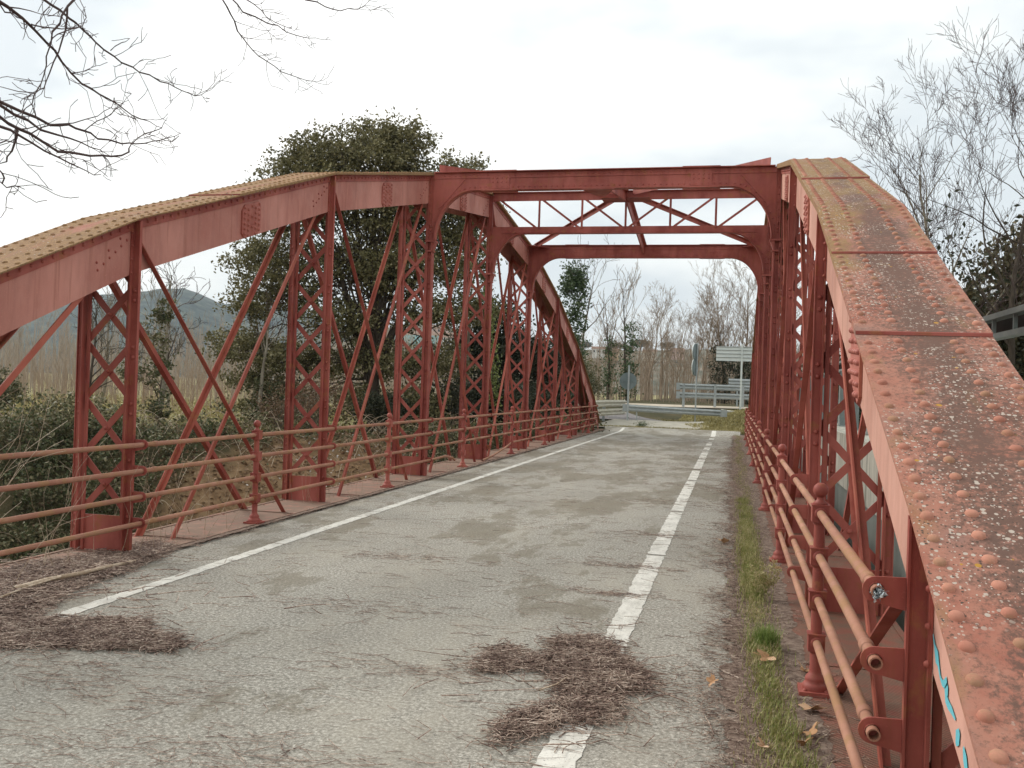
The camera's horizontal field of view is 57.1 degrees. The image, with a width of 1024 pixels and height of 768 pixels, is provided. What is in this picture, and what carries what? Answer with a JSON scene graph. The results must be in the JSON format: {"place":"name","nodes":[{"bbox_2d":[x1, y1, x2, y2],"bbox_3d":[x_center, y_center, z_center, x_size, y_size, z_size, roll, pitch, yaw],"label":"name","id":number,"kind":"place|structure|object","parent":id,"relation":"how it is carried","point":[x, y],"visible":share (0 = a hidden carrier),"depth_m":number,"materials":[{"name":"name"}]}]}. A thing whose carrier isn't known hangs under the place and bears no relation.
{"place":"outdoors","nodes":[
{"label":"outdoors","id":0,"kind":"place"},
{"bbox_2d":[0,288,350,377],"bbox_3d":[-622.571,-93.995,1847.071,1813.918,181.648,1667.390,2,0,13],"label":"hill","id":1,"kind":"structure","parent":0,"point":[199,308],"depth_m":1518.51,"materials":[{"name":"plant"}]},
{"bbox_2d":[0,426,749,767],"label":"road","id":2,"kind":"structure","parent":0,"point":[390,712],"depth_m":6.28,"materials":[{"name":"asphalt"}]},
{"bbox_2d":[0,609,234,658],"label":"twig pile","id":3,"kind":"object","parent":2,"relation":"on","point":[35,631],"visible":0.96,"depth_m":5.64,"materials":[{"name":"wood"}]},
{"bbox_2d":[0,554,348,659],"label":"loose sticks","id":4,"kind":"object","parent":2,"relation":"on","point":[100,591],"visible":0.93,"depth_m":6.58,"materials":[{"name":"wood"}]},
{"bbox_2d":[6,429,603,589],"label":"soil","id":5,"kind":"structure","parent":2,"relation":"on","point":[212,537],"depth_m":12.03,"materials":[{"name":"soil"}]},
{"bbox_2d":[0,372,246,584],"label":"dry weeds","id":6,"kind":"object","parent":5,"relation":"on","point":[86,485],"visible":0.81,"depth_m":7.72,"materials":[{"name":"plant"}]},
{"bbox_2d":[50,428,624,616],"bbox_3d":[0.775,1.640,22.102,0.138,0.097,32.780,2,0,13],"label":"road marking","id":7,"kind":"object","parent":2,"relation":"on","point":[93,604],"visible":1,"depth_m":8.80,"materials":[{"name":"paint"}]},
{"bbox_2d":[0,436,727,767],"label":"scattered twigs","id":8,"kind":"object","parent":2,"relation":"on","point":[430,598],"visible":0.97,"depth_m":7.30,"materials":[{"name":"wood"}]},
{"bbox_2d":[0,440,732,767],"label":"twig wisps","id":9,"kind":"object","parent":2,"relation":"on","point":[637,596],"visible":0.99,"depth_m":4.93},
{"bbox_2d":[532,715,594,767],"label":"road marking","id":10,"kind":"object","parent":2,"relation":"on","point":[549,757],"visible":0.7,"depth_m":4.15,"materials":[{"name":"paint"}]},
{"bbox_2d":[427,618,701,767],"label":"twig pile","id":11,"kind":"object","parent":2,"relation":"on","point":[612,658],"visible":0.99,"depth_m":5.05,"materials":[{"name":"wood"}]},
{"bbox_2d":[402,615,738,744],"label":"loose sticks","id":12,"kind":"object","parent":2,"relation":"on","point":[535,681],"visible":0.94,"depth_m":4.96,"materials":[{"name":"wood"}]},
{"bbox_2d":[598,555,663,652],"bbox_3d":[0.975,1.651,7.355,0.183,0.001,3.700,2,0,13],"label":"road marking","id":13,"kind":"object","parent":2,"relation":"on","point":[627,607],"visible":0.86,"depth_m":7.08,"materials":[{"name":"paint"}]},
{"bbox_2d":[648,512,681,554],"bbox_3d":[1.801,1.688,10.874,0.183,0.001,3.370,2,0,13],"label":"road marking","id":14,"kind":"object","parent":2,"relation":"on","point":[671,523],"visible":1,"depth_m":10.54,"materials":[{"name":"paint"}]},
{"bbox_2d":[594,424,744,431],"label":"joint grass","id":15,"kind":"structure","parent":2,"relation":"on","point":[667,427],"depth_m":38.26,"materials":[{"name":"plant"}]},
{"bbox_2d":[671,481,695,510],"bbox_3d":[2.729,1.731,14.832,0.183,0.001,4.440,2,0,13],"label":"road marking","id":16,"kind":"object","parent":2,"relation":"on","point":[686,492],"visible":1,"depth_m":14.46,"materials":[{"name":"paint"}]},
{"bbox_2d":[688,471,699,479],"bbox_3d":[3.539,1.768,18.283,0.182,0.001,2.150,2,0,13],"label":"road marking","id":17,"kind":"object","parent":2,"relation":"on","point":[692,476],"visible":1,"depth_m":17.99,"materials":[{"name":"paint"}]},
{"bbox_2d":[694,459,704,468],"bbox_3d":[4.231,1.799,21.227,0.183,0.001,2.900,2,0,13],"label":"road marking","id":18,"kind":"object","parent":2,"relation":"on","point":[699,465],"visible":1,"depth_m":21.02,"materials":[{"name":"paint"}]},
{"bbox_2d":[706,673,718,686],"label":"dead leaf","id":19,"kind":"object","parent":2,"relation":"on","point":[711,680],"visible":1,"depth_m":5.14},
{"bbox_2d":[630,446,869,767],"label":"edge litter","id":20,"kind":"object","parent":2,"relation":"on","point":[726,640],"visible":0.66,"depth_m":5.55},
{"bbox_2d":[717,435,835,767],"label":"soil","id":21,"kind":"structure","parent":2,"relation":"on","point":[797,642],"depth_m":5.59,"materials":[{"name":"soil"}]},
{"bbox_2d":[746,556,781,600],"bbox_3d":[1.980,1.530,7.342,0.326,0.378,0.213,2,0,-16],"label":"weed","id":22,"kind":"object","parent":21,"relation":"on","point":[766,581],"visible":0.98,"depth_m":7.30,"materials":[{"name":"green plant"}]},
{"bbox_2d":[741,620,787,652],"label":"grass tuft","id":23,"kind":"object","parent":21,"relation":"on","point":[769,634],"visible":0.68,"depth_m":5.84,"materials":[{"name":"plant"}]},
{"bbox_2d":[753,649,775,660],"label":"dead leaf","id":24,"kind":"object","parent":21,"relation":"on","point":[764,657],"visible":1,"depth_m":5.56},
{"bbox_2d":[724,434,831,767],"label":"grass strip","id":25,"kind":"object","parent":21,"relation":"on","point":[748,550],"depth_m":5.35,"materials":[{"name":"plant"}]},
{"bbox_2d":[800,721,819,734],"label":"dead leaf","id":26,"kind":"object","parent":21,"relation":"on","point":[812,730],"visible":0.98,"depth_m":4.38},
{"bbox_2d":[798,703,826,709],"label":"dead leaf","id":27,"kind":"object","parent":21,"relation":"on","point":[805,706],"visible":1,"depth_m":4.75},
{"bbox_2d":[394,335,441,352],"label":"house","id":28,"kind":"structure","parent":0,"point":[434,337],"depth_m":423.21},
{"bbox_2d":[0,372,860,562],"bbox_3d":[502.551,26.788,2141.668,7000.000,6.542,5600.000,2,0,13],"label":"ground","id":29,"kind":"structure","parent":0,"point":[7,505],"depth_m":29.81,"materials":[{"name":"plant"}]},
{"bbox_2d":[0,363,30,414],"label":"bush","id":30,"kind":"object","parent":29,"relation":"on","point":[13,387],"visible":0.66,"depth_m":40.24,"materials":[{"name":"green plant"}]},
{"bbox_2d":[71,292,148,389],"bbox_3d":[-15.832,-1.223,36.486,3.485,5.855,4.045,2,0,-16],"label":"bare tree","id":31,"kind":"object","parent":29,"relation":"on","point":[95,342],"visible":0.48,"depth_m":36.41,"materials":[{"name":"brown plant"}]},
{"bbox_2d":[91,279,146,404],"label":"bare tree","id":32,"kind":"object","parent":29,"relation":"on","point":[101,332],"visible":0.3,"depth_m":45.49,"materials":[{"name":"brown plant"}]},
{"bbox_2d":[110,309,206,416],"bbox_3d":[-13.898,-0.654,37.617,2.882,4.902,4.157,2,0,20],"label":"bare tree","id":33,"kind":"object","parent":29,"relation":"on","point":[168,357],"visible":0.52,"depth_m":37.76,"materials":[{"name":"brown plant"}]},
{"bbox_2d":[113,261,210,428],"bbox_3d":[-13.035,-2.147,35.291,3.182,7.957,4.232,2,0,-16],"label":"ivy clad tree","id":34,"kind":"object","parent":29,"relation":"on","point":[166,317],"visible":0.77,"depth_m":34.14,"materials":[{"name":"green plant"}]},
{"bbox_2d":[141,270,184,408],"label":"bare tree","id":35,"kind":"object","parent":29,"relation":"on","point":[152,296],"visible":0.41,"depth_m":47.10,"materials":[{"name":"brown plant"}]},
{"bbox_2d":[0,0,393,217],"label":"overhanging tree","id":36,"kind":"object","parent":29,"relation":"on","point":[11,107],"visible":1,"depth_m":6.53,"materials":[{"name":"brown plant"}]},
{"bbox_2d":[0,346,418,424],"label":"scrub","id":37,"kind":"object","parent":29,"relation":"on","point":[145,394],"visible":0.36,"depth_m":52.16,"materials":[{"name":"brown plant"}]},
{"bbox_2d":[0,393,501,433],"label":"field grass","id":38,"kind":"structure","parent":29,"relation":"on","point":[18,405],"depth_m":44.09,"materials":[{"name":"plant"}]},
{"bbox_2d":[0,304,520,406],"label":"plantation","id":39,"kind":"object","parent":29,"relation":"on","point":[61,358],"visible":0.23,"depth_m":87.73,"materials":[{"name":"beige plant"}]},
{"bbox_2d":[241,282,287,426],"bbox_3d":[-9.464,-1.107,37.088,2.140,6.206,2.931,2,0,-41],"label":"ivy clad tree","id":40,"kind":"object","parent":29,"relation":"on","point":[260,380],"visible":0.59,"depth_m":36.89,"materials":[{"name":"green plant"}]},
{"bbox_2d":[229,224,306,400],"bbox_3d":[-10.119,-3.287,40.471,3.252,10.442,3.574,2,0,-42],"label":"bare tree","id":41,"kind":"object","parent":29,"relation":"on","point":[257,320],"visible":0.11,"depth_m":39.88,"materials":[{"name":"brown plant"}]},
{"bbox_2d":[0,412,543,555],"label":"ground ivy","id":42,"kind":"object","parent":29,"relation":"on","point":[99,510],"visible":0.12,"depth_m":29.73,"materials":[{"name":"green plant"}]},
{"bbox_2d":[92,429,457,530],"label":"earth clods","id":43,"kind":"object","parent":29,"relation":"on","point":[246,469],"visible":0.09,"depth_m":30.60,"materials":[{"name":"soil"}]},
{"bbox_2d":[238,380,317,431],"bbox_3d":[-8.328,0.977,33.996,3.431,2.297,2.191,2,0,2],"label":"bush","id":44,"kind":"object","parent":29,"relation":"on","point":[274,411],"visible":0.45,"depth_m":33.95,"materials":[{"name":"green plant"}]},
{"bbox_2d":[0,397,606,562],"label":"bramble canes","id":45,"kind":"object","parent":29,"relation":"on","point":[372,421],"visible":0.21,"depth_m":31.30,"materials":[{"name":"plant"}]},
{"bbox_2d":[0,386,609,563],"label":"brambles","id":46,"kind":"object","parent":29,"relation":"on","point":[57,417],"visible":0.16,"depth_m":29.05,"materials":[{"name":"green plant"}]},
{"bbox_2d":[0,412,578,558],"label":"dead leaves","id":47,"kind":"object","parent":46,"relation":"in","point":[218,443],"visible":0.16,"depth_m":30.46,"materials":[{"name":"plant"}]},
{"bbox_2d":[282,371,350,433],"bbox_3d":[-6.789,0.742,33.245,2.098,2.650,2.423,2,0,29],"label":"bush","id":48,"kind":"object","parent":29,"relation":"on","point":[313,402],"visible":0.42,"depth_m":33.28,"materials":[{"name":"green plant"}]},
{"bbox_2d":[191,106,510,431],"bbox_3d":[-6.304,-4.096,38.543,12.917,14.217,7.384,2,0,0],"label":"oak tree","id":49,"kind":"object","parent":29,"relation":"on","point":[390,148],"visible":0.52,"depth_m":37.88,"materials":[{"name":"green plant"}]},
{"bbox_2d":[477,285,502,421],"bbox_3d":[-0.842,-1.072,38.155,1.260,6.519,0.798,2,0,13],"label":"climbing vine","id":50,"kind":"object","parent":49,"relation":"hanging from","point":[493,377],"visible":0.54,"depth_m":38.07,"materials":[{"name":"plant"}]},
{"bbox_2d":[344,383,419,433],"bbox_3d":[-4.948,1.128,37.119,2.768,2.311,4.374,2,0,12],"label":"bush","id":51,"kind":"object","parent":29,"relation":"on","point":[376,405],"visible":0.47,"depth_m":36.21,"materials":[{"name":"green plant"}]},
{"bbox_2d":[246,430,533,484],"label":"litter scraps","id":52,"kind":"object","parent":29,"relation":"on","point":[347,451],"visible":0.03,"depth_m":32.00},
{"bbox_2d":[411,373,497,429],"bbox_3d":[-2.165,0.919,39.643,4.370,2.850,4.368,2,0,31],"label":"bush","id":53,"kind":"object","parent":29,"relation":"on","point":[471,395],"visible":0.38,"depth_m":39.17,"materials":[{"name":"green plant"}]},
{"bbox_2d":[436,273,494,383],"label":"bare tree","id":54,"kind":"object","parent":29,"relation":"on","point":[468,336],"visible":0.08,"depth_m":41.69,"materials":[{"name":"brown plant"}]},
{"bbox_2d":[438,292,564,423],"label":"evergreen tree","id":55,"kind":"object","parent":29,"relation":"on","point":[477,350],"visible":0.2,"depth_m":42.25,"materials":[{"name":"green plant"}]},
{"bbox_2d":[0,157,1023,767],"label":"iron bridge","id":56,"kind":"structure","parent":29,"relation":"on","point":[930,381],"depth_m":8.31,"materials":[{"name":"paint"}]},
{"bbox_2d":[0,531,206,628],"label":"twig pile","id":57,"kind":"object","parent":56,"relation":"on","point":[77,563],"visible":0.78,"depth_m":7.39,"materials":[{"name":"plant"}]},
{"bbox_2d":[0,576,61,597],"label":"fallen branch","id":58,"kind":"object","parent":57,"relation":"on","point":[10,593],"visible":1,"depth_m":6.75,"materials":[{"name":"wood"}]},
{"bbox_2d":[12,560,135,587],"bbox_3d":[-3.321,1.460,7.273,0.080,0.057,1.246,2,0,19],"label":"fallen branch","id":59,"kind":"object","parent":57,"relation":"on","point":[74,574],"visible":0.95,"depth_m":7.15,"materials":[{"name":"wood"}]},
{"bbox_2d":[0,402,597,556],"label":"railing","id":60,"kind":"object","parent":56,"relation":"on","point":[255,456],"visible":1,"depth_m":10.19,"materials":[{"name":"red metal"}]},
{"bbox_2d":[301,451,461,503],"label":"dry weeds","id":61,"kind":"object","parent":56,"relation":"on","point":[383,476],"visible":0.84,"depth_m":13.64,"materials":[{"name":"plant"}]},
{"bbox_2d":[743,408,906,767],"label":"railing","id":62,"kind":"object","parent":56,"relation":"on","point":[888,662],"visible":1,"depth_m":4.85,"materials":[{"name":"red metal"}]},
{"bbox_2d":[870,583,886,602],"bbox_3d":[1.180,0.673,3.023,0.055,0.060,0.073,2,0,13],"label":"plastic wad","id":63,"kind":"object","parent":62,"relation":"on","point":[879,592],"visible":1,"depth_m":3.02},
{"bbox_2d":[494,378,559,426],"bbox_3d":[0.655,0.738,39.622,3.219,2.383,3.917,2,0,-27],"label":"bush","id":64,"kind":"object","parent":29,"relation":"on","point":[518,395],"visible":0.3,"depth_m":39.30,"materials":[{"name":"green plant"}]},
{"bbox_2d":[517,332,583,415],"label":"evergreen tree","id":65,"kind":"object","parent":29,"relation":"on","point":[546,380],"visible":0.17,"depth_m":43.68,"materials":[{"name":"green plant"}]},
{"bbox_2d":[556,234,630,409],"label":"ivy clad tree","id":66,"kind":"object","parent":29,"relation":"on","point":[575,282],"visible":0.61,"depth_m":47.76,"materials":[{"name":"green plant"}]},
{"bbox_2d":[583,351,611,399],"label":"bush","id":67,"kind":"object","parent":29,"relation":"on","point":[598,385],"visible":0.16,"depth_m":55.92,"materials":[{"name":"green plant"}]},
{"bbox_2d":[578,400,626,420],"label":"guardrail","id":68,"kind":"object","parent":29,"relation":"on","point":[603,404],"visible":0.49,"depth_m":43.84,"materials":[{"name":"metal"}]},
{"bbox_2d":[587,311,628,399],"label":"poplar tree","id":69,"kind":"object","parent":29,"relation":"on","point":[603,343],"visible":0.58,"depth_m":76.29,"materials":[{"name":"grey plant"}]},
{"bbox_2d":[588,333,627,372],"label":"poplar tree","id":70,"kind":"object","parent":29,"relation":"on","point":[616,350],"visible":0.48,"depth_m":75.59,"materials":[{"name":"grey plant"}]},
{"bbox_2d":[592,291,630,399],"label":"ivy clad tree","id":71,"kind":"object","parent":29,"relation":"on","point":[608,350],"visible":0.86,"depth_m":72.09,"materials":[{"name":"grey plant"}]},
{"bbox_2d":[601,259,648,400],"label":"ivy clad tree","id":72,"kind":"object","parent":29,"relation":"on","point":[625,348],"visible":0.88,"depth_m":69.92,"materials":[{"name":"grey plant"}]},
{"bbox_2d":[620,365,636,419],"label":"road sign","id":73,"kind":"object","parent":29,"relation":"on","point":[628,380],"visible":0.96,"depth_m":43.90,"materials":[{"name":"metal"}]},
{"bbox_2d":[622,311,662,400],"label":"poplar tree","id":74,"kind":"object","parent":29,"relation":"on","point":[637,321],"visible":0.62,"depth_m":82.54,"materials":[{"name":"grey plant"}]},
{"bbox_2d":[632,284,681,400],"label":"poplar tree","id":75,"kind":"object","parent":29,"relation":"on","point":[655,346],"visible":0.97,"depth_m":76.18,"materials":[{"name":"grey plant"}]},
{"bbox_2d":[650,284,681,399],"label":"poplar tree","id":76,"kind":"object","parent":29,"relation":"on","point":[662,368],"visible":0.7,"depth_m":81.19,"materials":[{"name":"grey plant"}]},
{"bbox_2d":[595,367,747,404],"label":"bare undergrowth","id":77,"kind":"object","parent":29,"relation":"on","point":[671,398],"visible":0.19,"depth_m":71.40,"materials":[{"name":"brown plant"}]},
{"bbox_2d":[645,302,700,401],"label":"poplar tree","id":78,"kind":"object","parent":29,"relation":"on","point":[683,341],"visible":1,"depth_m":72.92,"materials":[{"name":"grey plant"}]},
{"bbox_2d":[622,404,726,421],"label":"road barrier","id":79,"kind":"object","parent":29,"relation":"on","point":[695,411],"visible":0.98,"depth_m":43.95,"materials":[{"name":"metal"}]},
{"bbox_2d":[531,317,840,401],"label":"bare wood","id":80,"kind":"object","parent":29,"relation":"on","point":[685,366],"visible":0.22,"depth_m":95.03,"materials":[{"name":"brown plant"}]},
{"bbox_2d":[692,343,698,406],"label":"road sign","id":81,"kind":"object","parent":29,"relation":"on","point":[695,351],"visible":0.97,"depth_m":49.56,"materials":[{"name":"metal"}]},
{"bbox_2d":[683,302,726,400],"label":"poplar tree","id":82,"kind":"object","parent":29,"relation":"on","point":[702,340],"visible":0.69,"depth_m":83.42,"materials":[{"name":"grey plant"}]},
{"bbox_2d":[677,278,741,401],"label":"poplar tree","id":83,"kind":"object","parent":29,"relation":"on","point":[701,307],"visible":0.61,"depth_m":80.07,"materials":[{"name":"grey plant"}]},
{"bbox_2d":[680,280,741,392],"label":"poplar tree","id":84,"kind":"object","parent":29,"relation":"on","point":[710,328],"visible":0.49,"depth_m":83.16,"materials":[{"name":"grey plant"}]},
{"bbox_2d":[676,383,749,407],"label":"guardrail","id":85,"kind":"object","parent":29,"relation":"on","point":[683,394],"visible":0.68,"depth_m":53.94,"materials":[{"name":"metal"}]},
{"bbox_2d":[658,408,778,433],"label":"mound grass","id":86,"kind":"structure","parent":29,"relation":"on","point":[715,422],"depth_m":42.81,"materials":[{"name":"plant"}]},
{"bbox_2d":[698,312,739,403],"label":"ivy clad tree","id":87,"kind":"object","parent":29,"relation":"on","point":[723,371],"visible":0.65,"depth_m":72.32,"materials":[{"name":"grey plant"}]},
{"bbox_2d":[688,259,753,402],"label":"poplar tree","id":88,"kind":"object","parent":29,"relation":"on","point":[712,298],"visible":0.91,"depth_m":74.62,"materials":[{"name":"grey plant"}]},
{"bbox_2d":[709,259,756,402],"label":"poplar tree","id":89,"kind":"object","parent":29,"relation":"on","point":[731,282],"visible":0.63,"depth_m":74.57,"materials":[{"name":"grey plant"}]},
{"bbox_2d":[716,344,751,408],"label":"direction sign","id":90,"kind":"object","parent":29,"relation":"on","point":[742,354],"visible":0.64,"depth_m":51.85,"materials":[{"name":"metal"}]},
{"bbox_2d":[728,379,749,405],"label":"guardrail","id":91,"kind":"object","parent":29,"relation":"on","point":[737,382],"visible":0.37,"depth_m":58.01,"materials":[{"name":"metal"}]},
{"bbox_2d":[726,320,752,403],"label":"ivy clad tree","id":92,"kind":"object","parent":29,"relation":"on","point":[744,367],"visible":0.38,"depth_m":70.73,"materials":[{"name":"plant"}]},
{"bbox_2d":[721,275,801,337],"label":"poplar tree","id":93,"kind":"object","parent":29,"relation":"on","point":[750,311],"visible":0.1,"depth_m":70.03,"materials":[{"name":"brown plant"}]},
{"bbox_2d":[739,263,800,341],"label":"poplar tree","id":94,"kind":"object","parent":29,"relation":"on","point":[754,314],"visible":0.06,"depth_m":71.64,"materials":[{"name":"brown plant"}]},
{"bbox_2d":[778,421,932,671],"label":"concrete bridge","id":95,"kind":"structure","parent":29,"relation":"on","point":[868,465],"depth_m":13.57,"materials":[{"name":"concrete"}]},
{"bbox_2d":[796,304,1023,434],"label":"guardrail","id":96,"kind":"object","parent":95,"relation":"on","point":[1006,324],"visible":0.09,"depth_m":7.93,"materials":[{"name":"grey metal"}]},
{"bbox_2d":[801,149,962,320],"bbox_3d":[10.648,-1.876,27.720,4.446,9.441,5.813,2,0,30],"label":"bare tree","id":97,"kind":"object","parent":29,"relation":"on","point":[938,215],"visible":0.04,"depth_m":27.49,"materials":[{"name":"brown plant"}]},
{"bbox_2d":[798,178,1023,428],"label":"undergrowth","id":98,"kind":"object","parent":29,"relation":"on","point":[967,277],"visible":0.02,"depth_m":25.78,"materials":[{"name":"green plant"}]},
{"bbox_2d":[805,39,1023,315],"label":"bare tree","id":99,"kind":"object","parent":29,"relation":"on","point":[924,214],"visible":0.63,"depth_m":25.94,"materials":[{"name":"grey plant"}]},
{"bbox_2d":[859,6,1023,367],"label":"bare tree","id":100,"kind":"object","parent":29,"relation":"on","point":[1010,343],"visible":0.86,"depth_m":25.49,"materials":[{"name":"grey plant"}]},
{"bbox_2d":[859,214,1023,424],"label":"evergreen tree","id":101,"kind":"object","parent":29,"relation":"on","point":[971,292],"visible":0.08,"depth_m":28.58,"materials":[{"name":"green plant"}]},
{"bbox_2d":[1004,74,1023,300],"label":"bare tree","id":102,"kind":"object","parent":29,"relation":"on","point":[1019,225],"visible":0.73,"depth_m":25.05,"materials":[{"name":"brown plant"}]},
{"bbox_2d":[0,0,1023,353],"label":"sky","id":103,"kind":"structure","parent":0,"point":[523,84],"materials":[{"name":"white"}]},
{"bbox_2d":[302,324,831,395],"bbox_3d":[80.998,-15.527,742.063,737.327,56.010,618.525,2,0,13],"label":"hill","id":104,"kind":"structure","parent":0,"point":[655,377],"depth_m":591.93,"materials":[{"name":"plant"}]},
{"bbox_2d":[591,346,604,358],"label":"house","id":105,"kind":"structure","parent":104,"relation":"on","point":[594,353],"depth_m":634.05,"materials":[{"name":"tile"}]},
{"bbox_2d":[599,412,661,420],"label":"road","id":106,"kind":"structure","parent":0,"point":[631,416],"depth_m":46.75,"materials":[{"name":"asphalt"}]},
{"bbox_2d":[598,419,702,428],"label":"road","id":107,"kind":"structure","parent":0,"point":[658,424],"depth_m":42.06,"materials":[{"name":"asphalt"}]},
{"bbox_2d":[578,403,747,408],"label":"path","id":108,"kind":"structure","parent":0,"point":[669,405],"depth_m":54.33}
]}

